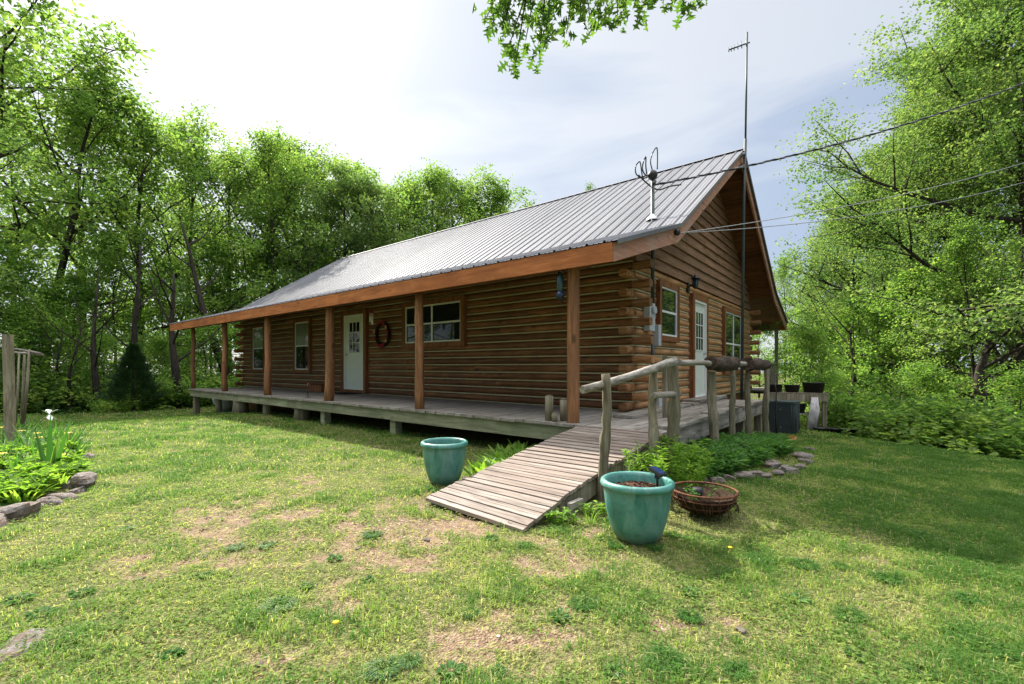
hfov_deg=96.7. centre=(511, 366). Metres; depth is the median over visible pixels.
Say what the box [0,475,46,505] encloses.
leafy plant
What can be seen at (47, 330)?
young tree
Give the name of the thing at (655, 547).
grass tuft
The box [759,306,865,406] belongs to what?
young tree
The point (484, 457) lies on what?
lily plant
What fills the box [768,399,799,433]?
trash can
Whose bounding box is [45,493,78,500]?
edging stone
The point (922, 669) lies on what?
grass tuft
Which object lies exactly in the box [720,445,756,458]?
leafy plant
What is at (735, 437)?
leafy plant
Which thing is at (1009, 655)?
grass tuft
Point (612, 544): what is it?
grass tuft
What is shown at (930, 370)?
bush
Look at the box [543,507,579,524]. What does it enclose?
ramp weed
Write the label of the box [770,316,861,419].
young tree
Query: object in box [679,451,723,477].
leafy plant
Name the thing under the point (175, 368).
tree trunk
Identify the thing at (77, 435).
iris clump
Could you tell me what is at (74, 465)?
leafy plant
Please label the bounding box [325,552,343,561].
broadleaf weed
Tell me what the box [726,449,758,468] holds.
leafy plant
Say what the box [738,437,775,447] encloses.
leafy plant
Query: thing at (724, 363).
bark log
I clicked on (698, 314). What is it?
door
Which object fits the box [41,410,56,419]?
iris flower
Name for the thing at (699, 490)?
nursery pot
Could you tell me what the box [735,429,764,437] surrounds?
leafy plant
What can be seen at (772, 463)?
edging stone
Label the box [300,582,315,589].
broadleaf weed
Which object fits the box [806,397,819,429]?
hanging cloth
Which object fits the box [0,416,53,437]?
iris clump
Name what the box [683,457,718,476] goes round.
leafy plant
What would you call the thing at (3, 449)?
iris clump
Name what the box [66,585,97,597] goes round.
broadleaf weed
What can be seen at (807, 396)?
potting bench
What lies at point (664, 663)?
grass tuft
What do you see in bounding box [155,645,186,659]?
broadleaf weed
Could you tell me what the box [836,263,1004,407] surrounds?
young tree
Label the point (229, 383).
forest shrub
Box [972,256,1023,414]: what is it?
tree trunk
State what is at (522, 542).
grass tuft
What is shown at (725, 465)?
leafy plant
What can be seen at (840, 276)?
hickory tree
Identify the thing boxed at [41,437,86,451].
leafy plant
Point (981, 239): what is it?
oak tree
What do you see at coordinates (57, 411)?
forest shrub
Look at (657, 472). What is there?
solar light
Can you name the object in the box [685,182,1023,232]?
phone wire
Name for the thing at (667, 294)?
window
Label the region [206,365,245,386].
forest shrub
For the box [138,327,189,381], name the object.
young tree
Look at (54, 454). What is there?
clump
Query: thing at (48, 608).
broadleaf weed
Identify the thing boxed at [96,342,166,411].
cedar tree
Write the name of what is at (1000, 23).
oak tree
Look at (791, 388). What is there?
plastic tub
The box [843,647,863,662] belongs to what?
broadleaf weed
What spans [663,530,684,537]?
grass tuft
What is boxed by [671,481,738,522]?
basket planter
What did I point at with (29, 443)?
iris clump
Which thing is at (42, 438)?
iris clump
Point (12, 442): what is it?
iris clump
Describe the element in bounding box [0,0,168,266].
oak tree
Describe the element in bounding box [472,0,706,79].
overhanging oak
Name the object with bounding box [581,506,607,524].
ramp weed
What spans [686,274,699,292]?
wall lantern
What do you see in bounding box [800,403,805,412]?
dark pot
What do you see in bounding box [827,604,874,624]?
grass tuft
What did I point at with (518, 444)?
lily plant
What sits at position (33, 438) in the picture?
iris clump
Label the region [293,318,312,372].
window
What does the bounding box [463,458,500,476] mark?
lily plant
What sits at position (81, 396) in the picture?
forest shrub
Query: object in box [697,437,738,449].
leafy plant
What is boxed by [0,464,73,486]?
leafy plant
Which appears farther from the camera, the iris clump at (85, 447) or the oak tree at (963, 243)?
the oak tree at (963, 243)
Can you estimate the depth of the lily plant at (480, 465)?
5.23 m
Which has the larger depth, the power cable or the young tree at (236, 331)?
the young tree at (236, 331)
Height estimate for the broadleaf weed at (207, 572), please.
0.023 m
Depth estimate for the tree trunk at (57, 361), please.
17.88 m
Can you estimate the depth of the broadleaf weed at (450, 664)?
1.89 m
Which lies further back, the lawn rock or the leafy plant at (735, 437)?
the leafy plant at (735, 437)
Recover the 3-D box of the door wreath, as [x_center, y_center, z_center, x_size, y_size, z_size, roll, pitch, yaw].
[-3.375,-0.820,11.823,0.644,0.719,0.122,0,0,39]
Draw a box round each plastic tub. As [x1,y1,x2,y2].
[770,384,783,391]
[784,385,799,391]
[801,382,824,392]
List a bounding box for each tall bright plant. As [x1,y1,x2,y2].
[621,448,668,472]
[633,436,688,485]
[659,434,708,480]
[671,460,706,486]
[674,444,717,485]
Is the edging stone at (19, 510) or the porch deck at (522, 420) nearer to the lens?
the edging stone at (19, 510)
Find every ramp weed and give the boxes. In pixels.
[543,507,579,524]
[578,500,606,516]
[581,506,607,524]
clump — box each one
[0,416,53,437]
[0,418,32,441]
[0,427,42,444]
[0,428,43,443]
[0,451,38,470]
[1,436,40,447]
[2,428,47,446]
[2,437,31,459]
[4,428,77,447]
[5,430,72,457]
[7,426,75,442]
[8,428,44,444]
[14,414,92,462]
[26,428,87,442]
[33,422,102,443]
[38,417,87,438]
[41,433,97,454]
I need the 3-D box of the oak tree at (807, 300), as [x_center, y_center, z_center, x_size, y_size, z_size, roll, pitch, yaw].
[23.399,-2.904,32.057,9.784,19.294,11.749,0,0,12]
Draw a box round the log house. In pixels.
[170,148,788,422]
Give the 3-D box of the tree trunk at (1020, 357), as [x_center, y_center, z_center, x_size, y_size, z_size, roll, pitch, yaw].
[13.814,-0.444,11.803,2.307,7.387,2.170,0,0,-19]
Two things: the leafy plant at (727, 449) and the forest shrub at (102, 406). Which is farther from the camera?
the forest shrub at (102, 406)
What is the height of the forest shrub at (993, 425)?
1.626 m
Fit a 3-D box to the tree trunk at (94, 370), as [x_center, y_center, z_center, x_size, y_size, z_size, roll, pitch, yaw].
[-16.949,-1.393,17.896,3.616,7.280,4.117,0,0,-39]
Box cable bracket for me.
[674,229,679,235]
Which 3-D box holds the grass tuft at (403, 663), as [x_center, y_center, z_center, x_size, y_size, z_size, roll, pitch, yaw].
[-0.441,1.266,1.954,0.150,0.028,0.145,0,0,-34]
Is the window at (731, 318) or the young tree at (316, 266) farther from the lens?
the young tree at (316, 266)
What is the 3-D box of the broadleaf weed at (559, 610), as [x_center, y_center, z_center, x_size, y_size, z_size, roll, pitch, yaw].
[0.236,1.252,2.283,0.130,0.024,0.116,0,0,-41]
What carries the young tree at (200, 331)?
on the ground at (456, 639)
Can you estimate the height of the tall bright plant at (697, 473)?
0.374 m
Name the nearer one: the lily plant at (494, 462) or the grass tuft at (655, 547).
the grass tuft at (655, 547)
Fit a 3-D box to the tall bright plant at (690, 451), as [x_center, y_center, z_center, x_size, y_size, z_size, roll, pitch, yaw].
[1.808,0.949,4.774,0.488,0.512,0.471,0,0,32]
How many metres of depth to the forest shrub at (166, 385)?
18.16 m
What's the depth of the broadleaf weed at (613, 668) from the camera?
1.89 m
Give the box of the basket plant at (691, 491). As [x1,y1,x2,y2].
[682,484,717,499]
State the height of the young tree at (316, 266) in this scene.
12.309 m
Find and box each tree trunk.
[3,266,93,377]
[25,253,139,404]
[66,278,157,413]
[91,223,175,385]
[135,242,239,407]
[158,220,231,378]
[807,273,872,399]
[808,296,902,399]
[970,224,1023,419]
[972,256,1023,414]
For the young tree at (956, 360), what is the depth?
15.21 m
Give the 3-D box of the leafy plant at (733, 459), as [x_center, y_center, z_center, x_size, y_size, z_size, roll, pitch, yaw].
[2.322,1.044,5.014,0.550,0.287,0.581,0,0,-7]
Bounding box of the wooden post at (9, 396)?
[2,334,16,446]
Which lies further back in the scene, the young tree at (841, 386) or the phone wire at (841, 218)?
the young tree at (841, 386)
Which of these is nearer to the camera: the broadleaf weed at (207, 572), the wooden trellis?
the broadleaf weed at (207, 572)
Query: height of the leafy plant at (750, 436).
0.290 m
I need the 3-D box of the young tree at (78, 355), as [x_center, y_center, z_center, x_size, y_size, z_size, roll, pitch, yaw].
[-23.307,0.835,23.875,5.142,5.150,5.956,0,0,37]
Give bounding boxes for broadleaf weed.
[3,591,38,603]
[22,605,59,618]
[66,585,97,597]
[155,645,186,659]
[195,570,214,579]
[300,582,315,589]
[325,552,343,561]
[361,574,373,583]
[435,659,467,678]
[489,663,505,679]
[548,608,569,625]
[600,662,624,678]
[679,586,698,597]
[781,591,812,603]
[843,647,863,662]
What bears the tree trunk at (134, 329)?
on the ground at (456, 639)
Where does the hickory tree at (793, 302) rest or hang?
on the ground at (456, 639)
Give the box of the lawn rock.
[0,628,55,663]
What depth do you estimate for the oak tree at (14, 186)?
36.12 m
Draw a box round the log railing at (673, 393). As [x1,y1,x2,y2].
[579,357,769,501]
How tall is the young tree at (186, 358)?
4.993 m
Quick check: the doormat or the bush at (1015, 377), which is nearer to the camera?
the bush at (1015, 377)
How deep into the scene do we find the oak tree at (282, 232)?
39.41 m
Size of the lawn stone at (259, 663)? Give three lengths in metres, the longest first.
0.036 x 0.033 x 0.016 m
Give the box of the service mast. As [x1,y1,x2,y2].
[635,147,680,364]
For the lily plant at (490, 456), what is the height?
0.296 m
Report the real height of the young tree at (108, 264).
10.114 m
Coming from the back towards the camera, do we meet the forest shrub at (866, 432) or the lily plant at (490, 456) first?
the forest shrub at (866, 432)
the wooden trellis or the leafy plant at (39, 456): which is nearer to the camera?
the leafy plant at (39, 456)
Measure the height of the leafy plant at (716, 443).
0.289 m
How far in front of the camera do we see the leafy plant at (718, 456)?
4.91 m
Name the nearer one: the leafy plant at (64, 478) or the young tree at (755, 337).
the leafy plant at (64, 478)
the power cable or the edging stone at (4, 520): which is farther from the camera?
the power cable
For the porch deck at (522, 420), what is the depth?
8.21 m
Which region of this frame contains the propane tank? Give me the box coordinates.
[212,399,232,411]
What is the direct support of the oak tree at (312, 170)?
on the ground at (456, 639)
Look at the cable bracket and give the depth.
7.02 m
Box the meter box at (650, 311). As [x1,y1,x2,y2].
[644,303,656,331]
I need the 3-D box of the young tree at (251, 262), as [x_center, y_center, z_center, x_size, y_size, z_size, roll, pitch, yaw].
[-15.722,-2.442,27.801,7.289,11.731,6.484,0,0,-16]
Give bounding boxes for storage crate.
[309,385,324,391]
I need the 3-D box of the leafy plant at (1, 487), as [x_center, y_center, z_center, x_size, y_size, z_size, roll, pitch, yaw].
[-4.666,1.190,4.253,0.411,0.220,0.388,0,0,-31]
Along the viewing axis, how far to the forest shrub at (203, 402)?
19.01 m
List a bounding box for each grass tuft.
[118,524,133,530]
[224,541,246,550]
[253,541,274,549]
[258,591,303,614]
[358,651,405,683]
[361,528,383,539]
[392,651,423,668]
[462,606,479,618]
[485,534,500,541]
[516,539,534,548]
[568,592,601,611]
[596,535,612,541]
[605,540,623,548]
[639,640,692,673]
[642,542,667,551]
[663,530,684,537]
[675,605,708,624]
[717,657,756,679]
[742,550,768,562]
[787,555,822,570]
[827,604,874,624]
[829,560,847,568]
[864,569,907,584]
[898,656,947,681]
[902,528,929,537]
[935,622,972,640]
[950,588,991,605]
[982,641,1023,662]
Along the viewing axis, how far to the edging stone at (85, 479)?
4.75 m
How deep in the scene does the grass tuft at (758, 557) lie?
2.96 m
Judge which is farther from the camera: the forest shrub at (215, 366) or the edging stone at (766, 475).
the forest shrub at (215, 366)
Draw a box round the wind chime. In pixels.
[369,301,373,324]
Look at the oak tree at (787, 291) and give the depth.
35.93 m
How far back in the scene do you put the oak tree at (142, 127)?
24.17 m
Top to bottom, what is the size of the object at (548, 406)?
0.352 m
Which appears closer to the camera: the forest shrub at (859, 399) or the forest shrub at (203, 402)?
the forest shrub at (859, 399)
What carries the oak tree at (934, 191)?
on the ground at (456, 639)
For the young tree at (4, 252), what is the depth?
18.52 m
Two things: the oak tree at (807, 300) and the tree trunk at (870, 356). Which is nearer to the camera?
the tree trunk at (870, 356)
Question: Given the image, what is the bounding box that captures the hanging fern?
[755,319,782,335]
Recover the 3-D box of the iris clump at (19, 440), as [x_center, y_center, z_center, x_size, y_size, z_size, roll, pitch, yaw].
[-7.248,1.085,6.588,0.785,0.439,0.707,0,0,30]
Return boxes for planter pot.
[420,437,467,485]
[600,471,674,545]
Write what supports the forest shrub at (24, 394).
on the ground at (456, 639)
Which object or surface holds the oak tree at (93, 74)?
on the ground at (456, 639)
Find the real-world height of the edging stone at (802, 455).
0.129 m
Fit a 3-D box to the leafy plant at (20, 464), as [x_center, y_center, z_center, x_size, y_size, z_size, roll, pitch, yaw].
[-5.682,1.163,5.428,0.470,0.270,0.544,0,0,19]
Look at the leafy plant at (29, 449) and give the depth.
6.01 m
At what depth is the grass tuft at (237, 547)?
3.18 m
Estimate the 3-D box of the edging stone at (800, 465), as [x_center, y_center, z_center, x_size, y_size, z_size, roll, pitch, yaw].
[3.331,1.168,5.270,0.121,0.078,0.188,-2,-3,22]
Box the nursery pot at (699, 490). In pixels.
[692,487,702,495]
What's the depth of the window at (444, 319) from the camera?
10.48 m
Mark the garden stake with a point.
(776, 411)
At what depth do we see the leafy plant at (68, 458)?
5.28 m
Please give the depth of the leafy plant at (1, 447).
5.92 m
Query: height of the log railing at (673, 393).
1.625 m
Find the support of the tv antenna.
attached to the log house
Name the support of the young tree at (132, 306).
on the ground at (456, 639)
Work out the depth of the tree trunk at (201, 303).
21.91 m
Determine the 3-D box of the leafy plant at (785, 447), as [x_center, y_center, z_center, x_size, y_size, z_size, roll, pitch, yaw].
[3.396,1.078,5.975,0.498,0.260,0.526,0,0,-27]
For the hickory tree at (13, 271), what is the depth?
15.74 m
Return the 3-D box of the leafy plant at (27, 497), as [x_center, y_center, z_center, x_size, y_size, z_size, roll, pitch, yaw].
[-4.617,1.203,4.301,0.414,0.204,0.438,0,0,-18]
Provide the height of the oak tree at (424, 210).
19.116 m
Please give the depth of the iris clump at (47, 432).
6.96 m
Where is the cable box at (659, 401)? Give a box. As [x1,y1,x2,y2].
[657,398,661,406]
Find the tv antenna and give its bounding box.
[728,32,749,398]
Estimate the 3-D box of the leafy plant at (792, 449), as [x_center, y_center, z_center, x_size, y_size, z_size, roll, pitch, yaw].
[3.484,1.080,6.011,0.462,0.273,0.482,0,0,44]
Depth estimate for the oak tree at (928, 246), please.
26.96 m
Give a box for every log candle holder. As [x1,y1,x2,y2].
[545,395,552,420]
[552,412,557,421]
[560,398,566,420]
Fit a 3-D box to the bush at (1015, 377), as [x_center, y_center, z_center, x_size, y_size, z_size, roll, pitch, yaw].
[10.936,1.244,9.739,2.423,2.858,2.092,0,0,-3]
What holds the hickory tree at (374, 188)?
on the ground at (456, 639)
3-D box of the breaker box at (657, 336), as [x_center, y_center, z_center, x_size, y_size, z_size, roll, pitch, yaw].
[2.637,-0.560,8.232,0.080,0.380,0.130,0,0,39]
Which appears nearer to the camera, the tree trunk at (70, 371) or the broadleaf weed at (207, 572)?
the broadleaf weed at (207, 572)
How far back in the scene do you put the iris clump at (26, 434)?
7.23 m
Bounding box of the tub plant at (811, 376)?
[804,374,816,382]
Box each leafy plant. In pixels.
[0,441,24,457]
[0,443,35,458]
[0,452,31,470]
[0,461,74,485]
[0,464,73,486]
[0,469,57,488]
[0,469,61,496]
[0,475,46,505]
[0,477,42,501]
[0,480,63,504]
[0,484,50,501]
[5,453,70,467]
[6,469,60,490]
[8,444,44,455]
[13,445,43,457]
[24,448,72,461]
[31,452,87,464]
[36,459,86,484]
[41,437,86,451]
[47,456,94,477]
[50,466,90,488]
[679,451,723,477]
[683,445,717,457]
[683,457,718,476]
[687,438,723,448]
[696,449,751,472]
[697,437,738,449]
[702,446,749,468]
[705,434,741,442]
[708,444,749,461]
[713,453,741,473]
[713,455,745,473]
[718,437,759,444]
[719,431,749,439]
[720,431,755,440]
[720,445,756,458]
[722,432,759,440]
[723,443,766,466]
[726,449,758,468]
[729,438,772,460]
[729,441,768,456]
[730,434,771,453]
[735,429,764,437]
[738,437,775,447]
[742,439,779,458]
[757,438,791,454]
[763,440,791,458]
[765,437,789,455]
[768,440,796,458]
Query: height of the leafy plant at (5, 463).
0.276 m
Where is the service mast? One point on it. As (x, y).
(652, 175)
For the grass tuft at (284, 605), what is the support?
on the ground at (456, 639)
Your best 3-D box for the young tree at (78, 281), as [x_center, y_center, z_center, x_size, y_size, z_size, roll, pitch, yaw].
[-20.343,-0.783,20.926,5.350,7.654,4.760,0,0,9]
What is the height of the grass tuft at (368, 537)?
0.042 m
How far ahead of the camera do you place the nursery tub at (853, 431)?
10.18 m
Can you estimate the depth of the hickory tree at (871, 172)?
21.79 m
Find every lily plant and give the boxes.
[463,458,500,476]
[470,451,506,460]
[471,457,498,472]
[476,453,502,463]
[479,457,508,468]
[480,442,525,458]
[481,452,513,461]
[483,441,531,458]
[495,440,534,449]
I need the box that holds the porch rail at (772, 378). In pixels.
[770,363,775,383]
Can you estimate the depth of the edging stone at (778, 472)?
4.90 m
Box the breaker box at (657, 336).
[654,324,660,345]
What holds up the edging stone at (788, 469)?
on the ground at (456, 639)
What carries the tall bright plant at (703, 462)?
on the ground at (456, 639)
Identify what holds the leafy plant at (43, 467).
on the ground at (456, 639)
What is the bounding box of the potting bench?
[763,391,828,426]
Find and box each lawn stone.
[255,661,263,667]
[735,626,746,634]
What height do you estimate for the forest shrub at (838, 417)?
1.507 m
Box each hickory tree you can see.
[0,74,172,358]
[0,82,125,325]
[0,107,26,292]
[147,140,322,373]
[163,132,358,314]
[255,152,396,284]
[302,162,423,270]
[398,159,502,235]
[585,183,595,190]
[763,271,826,376]
[764,194,876,392]
[778,132,966,397]
[787,193,936,399]
[789,106,1014,399]
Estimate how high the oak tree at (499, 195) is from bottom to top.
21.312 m
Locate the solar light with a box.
[648,466,666,486]
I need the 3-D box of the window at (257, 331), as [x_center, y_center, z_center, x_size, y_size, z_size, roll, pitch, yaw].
[-9.227,-0.650,16.602,1.080,1.700,0.117,0,0,39]
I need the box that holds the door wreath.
[373,321,390,347]
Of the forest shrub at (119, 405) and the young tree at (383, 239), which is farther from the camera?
the young tree at (383, 239)
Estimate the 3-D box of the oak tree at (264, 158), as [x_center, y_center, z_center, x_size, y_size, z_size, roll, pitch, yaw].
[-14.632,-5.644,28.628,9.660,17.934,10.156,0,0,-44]
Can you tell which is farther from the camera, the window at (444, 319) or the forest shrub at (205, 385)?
the forest shrub at (205, 385)
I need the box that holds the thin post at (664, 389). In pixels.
[662,356,667,417]
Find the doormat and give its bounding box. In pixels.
[335,392,361,394]
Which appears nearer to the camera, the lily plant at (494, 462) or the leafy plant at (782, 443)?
the lily plant at (494, 462)
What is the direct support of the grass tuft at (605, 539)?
on the ground at (456, 639)
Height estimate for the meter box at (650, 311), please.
0.480 m
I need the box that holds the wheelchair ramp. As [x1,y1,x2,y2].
[426,425,663,532]
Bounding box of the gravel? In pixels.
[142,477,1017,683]
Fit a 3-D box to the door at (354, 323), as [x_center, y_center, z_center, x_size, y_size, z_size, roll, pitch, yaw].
[-4.382,-0.410,12.685,1.220,2.280,0.140,0,0,39]
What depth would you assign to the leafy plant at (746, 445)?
5.48 m
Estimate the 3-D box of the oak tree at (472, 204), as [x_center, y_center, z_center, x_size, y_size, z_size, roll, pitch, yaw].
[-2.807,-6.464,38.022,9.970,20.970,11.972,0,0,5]
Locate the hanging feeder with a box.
[556,270,565,303]
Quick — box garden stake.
[774,383,780,433]
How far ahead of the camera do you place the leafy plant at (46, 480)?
4.47 m
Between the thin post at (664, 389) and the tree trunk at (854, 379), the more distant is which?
the tree trunk at (854, 379)
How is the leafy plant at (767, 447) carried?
on the ground at (456, 639)
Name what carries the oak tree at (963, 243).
on the ground at (456, 639)
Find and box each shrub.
[0,354,89,414]
[0,367,111,413]
[15,368,115,414]
[35,366,117,413]
[66,381,117,413]
[85,389,157,412]
[107,383,204,411]
[119,366,207,410]
[136,375,213,407]
[153,363,242,382]
[163,368,241,405]
[188,372,236,404]
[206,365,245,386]
[801,394,882,435]
[805,373,958,439]
[820,410,887,437]
[838,392,1007,458]
[850,391,1023,459]
[864,391,1021,458]
[870,393,1023,457]
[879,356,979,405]
[948,419,1023,460]
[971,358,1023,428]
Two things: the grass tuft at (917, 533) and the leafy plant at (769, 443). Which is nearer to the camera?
the grass tuft at (917, 533)
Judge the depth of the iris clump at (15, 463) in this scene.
5.14 m
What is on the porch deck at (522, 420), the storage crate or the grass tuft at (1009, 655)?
the storage crate
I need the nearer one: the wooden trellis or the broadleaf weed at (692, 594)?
the broadleaf weed at (692, 594)
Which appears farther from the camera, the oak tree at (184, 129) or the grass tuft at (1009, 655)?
the oak tree at (184, 129)
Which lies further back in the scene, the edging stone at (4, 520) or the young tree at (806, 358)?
the young tree at (806, 358)
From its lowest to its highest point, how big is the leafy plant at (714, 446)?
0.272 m
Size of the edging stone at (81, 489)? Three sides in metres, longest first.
0.160 x 0.150 x 0.077 m
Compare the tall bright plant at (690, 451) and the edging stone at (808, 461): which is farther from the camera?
the edging stone at (808, 461)
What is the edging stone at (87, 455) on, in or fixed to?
on the ground at (456, 639)
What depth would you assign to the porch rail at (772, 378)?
15.18 m
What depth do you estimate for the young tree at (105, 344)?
18.77 m
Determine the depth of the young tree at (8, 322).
17.77 m
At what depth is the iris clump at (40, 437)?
6.41 m
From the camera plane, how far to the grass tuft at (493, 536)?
3.32 m
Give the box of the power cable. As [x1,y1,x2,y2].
[655,83,1023,185]
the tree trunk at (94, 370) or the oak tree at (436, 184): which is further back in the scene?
the oak tree at (436, 184)
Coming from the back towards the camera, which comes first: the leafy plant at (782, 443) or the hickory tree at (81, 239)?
the hickory tree at (81, 239)
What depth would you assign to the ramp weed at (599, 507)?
3.77 m
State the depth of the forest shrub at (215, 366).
21.71 m
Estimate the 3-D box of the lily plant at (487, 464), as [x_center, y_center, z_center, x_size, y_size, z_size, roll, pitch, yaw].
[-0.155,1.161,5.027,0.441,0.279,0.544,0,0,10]
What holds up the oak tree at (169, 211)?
on the ground at (456, 639)
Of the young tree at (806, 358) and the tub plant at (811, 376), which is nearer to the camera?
the tub plant at (811, 376)
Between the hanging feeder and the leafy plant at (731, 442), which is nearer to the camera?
the leafy plant at (731, 442)
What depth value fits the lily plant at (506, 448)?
6.15 m
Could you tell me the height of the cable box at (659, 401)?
0.200 m
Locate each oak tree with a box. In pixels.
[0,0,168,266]
[0,15,230,372]
[0,96,264,355]
[0,112,107,348]
[57,168,244,361]
[62,99,305,375]
[127,127,351,348]
[186,120,348,308]
[219,139,392,328]
[233,193,335,291]
[274,151,415,272]
[301,168,438,262]
[351,171,447,254]
[381,157,476,240]
[433,170,497,228]
[435,161,540,228]
[759,257,816,390]
[760,193,936,393]
[770,0,1023,376]
[773,35,1018,400]
[818,133,1016,380]
[836,44,1017,408]
[882,207,1023,413]
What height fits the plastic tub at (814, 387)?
0.240 m
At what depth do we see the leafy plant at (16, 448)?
5.87 m
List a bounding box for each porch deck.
[188,387,761,464]
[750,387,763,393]
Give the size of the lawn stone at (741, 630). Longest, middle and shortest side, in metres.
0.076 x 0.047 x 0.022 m
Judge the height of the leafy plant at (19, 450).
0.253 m
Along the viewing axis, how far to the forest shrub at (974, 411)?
9.07 m
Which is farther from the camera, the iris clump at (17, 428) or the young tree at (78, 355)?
the young tree at (78, 355)
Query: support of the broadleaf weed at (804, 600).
on the ground at (456, 639)
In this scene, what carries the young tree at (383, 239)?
on the ground at (456, 639)
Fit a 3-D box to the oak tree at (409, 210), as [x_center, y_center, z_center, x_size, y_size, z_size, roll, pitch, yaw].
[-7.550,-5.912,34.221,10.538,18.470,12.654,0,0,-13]
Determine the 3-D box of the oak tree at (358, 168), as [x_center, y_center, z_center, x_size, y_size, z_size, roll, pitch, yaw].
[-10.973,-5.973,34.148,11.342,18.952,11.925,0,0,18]
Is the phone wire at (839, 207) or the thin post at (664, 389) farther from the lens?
the phone wire at (839, 207)
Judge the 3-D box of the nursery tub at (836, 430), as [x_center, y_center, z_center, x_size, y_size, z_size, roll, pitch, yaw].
[7.418,1.511,10.500,0.336,0.150,0.336,0,0,39]
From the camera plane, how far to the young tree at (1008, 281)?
14.20 m
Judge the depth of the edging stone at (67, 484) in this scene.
4.79 m
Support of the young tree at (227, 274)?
on the ground at (456, 639)
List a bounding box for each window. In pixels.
[251,324,264,371]
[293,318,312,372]
[402,295,467,347]
[655,279,679,342]
[721,306,740,373]
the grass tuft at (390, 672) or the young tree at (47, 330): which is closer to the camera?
the grass tuft at (390, 672)
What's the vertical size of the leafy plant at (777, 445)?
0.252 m
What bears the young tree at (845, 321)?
on the ground at (456, 639)
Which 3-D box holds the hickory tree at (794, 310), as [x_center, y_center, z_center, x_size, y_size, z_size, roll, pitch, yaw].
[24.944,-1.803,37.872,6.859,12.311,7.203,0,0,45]
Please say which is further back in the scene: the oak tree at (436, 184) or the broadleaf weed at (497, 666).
the oak tree at (436, 184)
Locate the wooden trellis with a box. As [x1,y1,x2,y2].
[14,348,43,424]
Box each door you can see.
[341,309,369,392]
[688,293,708,397]
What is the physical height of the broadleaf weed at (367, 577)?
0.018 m
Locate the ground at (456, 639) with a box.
[0,373,1023,683]
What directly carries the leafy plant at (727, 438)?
on the ground at (456, 639)
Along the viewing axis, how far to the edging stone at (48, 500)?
4.22 m
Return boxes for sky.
[0,0,1018,375]
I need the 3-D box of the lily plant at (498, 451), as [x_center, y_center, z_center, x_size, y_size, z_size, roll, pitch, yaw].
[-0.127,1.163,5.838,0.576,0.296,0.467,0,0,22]
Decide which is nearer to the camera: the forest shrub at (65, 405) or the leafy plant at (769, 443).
the leafy plant at (769, 443)
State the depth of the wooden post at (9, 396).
6.96 m
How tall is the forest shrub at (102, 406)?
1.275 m
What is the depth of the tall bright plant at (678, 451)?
4.42 m
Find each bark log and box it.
[704,356,740,371]
[740,357,771,370]
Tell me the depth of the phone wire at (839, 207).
8.03 m
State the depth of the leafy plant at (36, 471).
4.57 m
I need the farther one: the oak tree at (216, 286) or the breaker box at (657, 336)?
the oak tree at (216, 286)
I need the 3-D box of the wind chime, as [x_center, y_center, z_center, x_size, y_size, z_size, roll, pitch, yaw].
[-3.183,-1.240,10.300,0.120,0.620,0.120,0,0,39]
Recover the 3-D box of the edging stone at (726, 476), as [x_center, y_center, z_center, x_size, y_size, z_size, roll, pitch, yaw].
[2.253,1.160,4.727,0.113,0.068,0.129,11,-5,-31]
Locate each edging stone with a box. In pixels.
[0,501,40,521]
[0,513,10,526]
[36,496,64,505]
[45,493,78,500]
[59,480,71,487]
[67,486,85,493]
[70,471,97,487]
[81,453,95,457]
[709,477,725,483]
[722,474,735,480]
[732,471,753,479]
[749,470,763,478]
[761,472,771,479]
[762,459,781,468]
[772,469,783,475]
[778,465,798,474]
[790,452,808,458]
[794,464,805,469]
[797,459,813,464]
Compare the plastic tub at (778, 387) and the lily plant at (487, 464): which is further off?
the plastic tub at (778, 387)
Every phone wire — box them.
[680,163,1022,232]
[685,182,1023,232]
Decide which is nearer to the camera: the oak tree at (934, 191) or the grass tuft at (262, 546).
the grass tuft at (262, 546)
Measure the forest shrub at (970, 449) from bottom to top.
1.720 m
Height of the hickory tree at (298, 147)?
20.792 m
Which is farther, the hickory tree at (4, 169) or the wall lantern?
the hickory tree at (4, 169)
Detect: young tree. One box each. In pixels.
[0,217,88,373]
[0,255,97,375]
[0,288,63,391]
[0,313,98,403]
[20,266,154,384]
[23,225,187,379]
[50,339,112,380]
[56,328,130,391]
[58,295,213,375]
[102,254,216,376]
[127,234,270,374]
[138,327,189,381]
[149,336,228,378]
[160,311,242,386]
[194,231,295,373]
[198,323,242,384]
[257,232,342,287]
[360,223,399,249]
[750,331,813,398]
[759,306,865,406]
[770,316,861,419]
[778,325,885,420]
[779,251,1012,402]
[793,287,957,410]
[800,367,872,422]
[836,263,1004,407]
[843,249,1017,416]
[921,234,1023,411]
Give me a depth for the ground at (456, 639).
2.76 m
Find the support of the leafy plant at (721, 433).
on the ground at (456, 639)
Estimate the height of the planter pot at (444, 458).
0.470 m
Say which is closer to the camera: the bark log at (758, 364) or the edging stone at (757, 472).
the edging stone at (757, 472)
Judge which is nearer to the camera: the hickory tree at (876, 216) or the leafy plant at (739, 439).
the leafy plant at (739, 439)

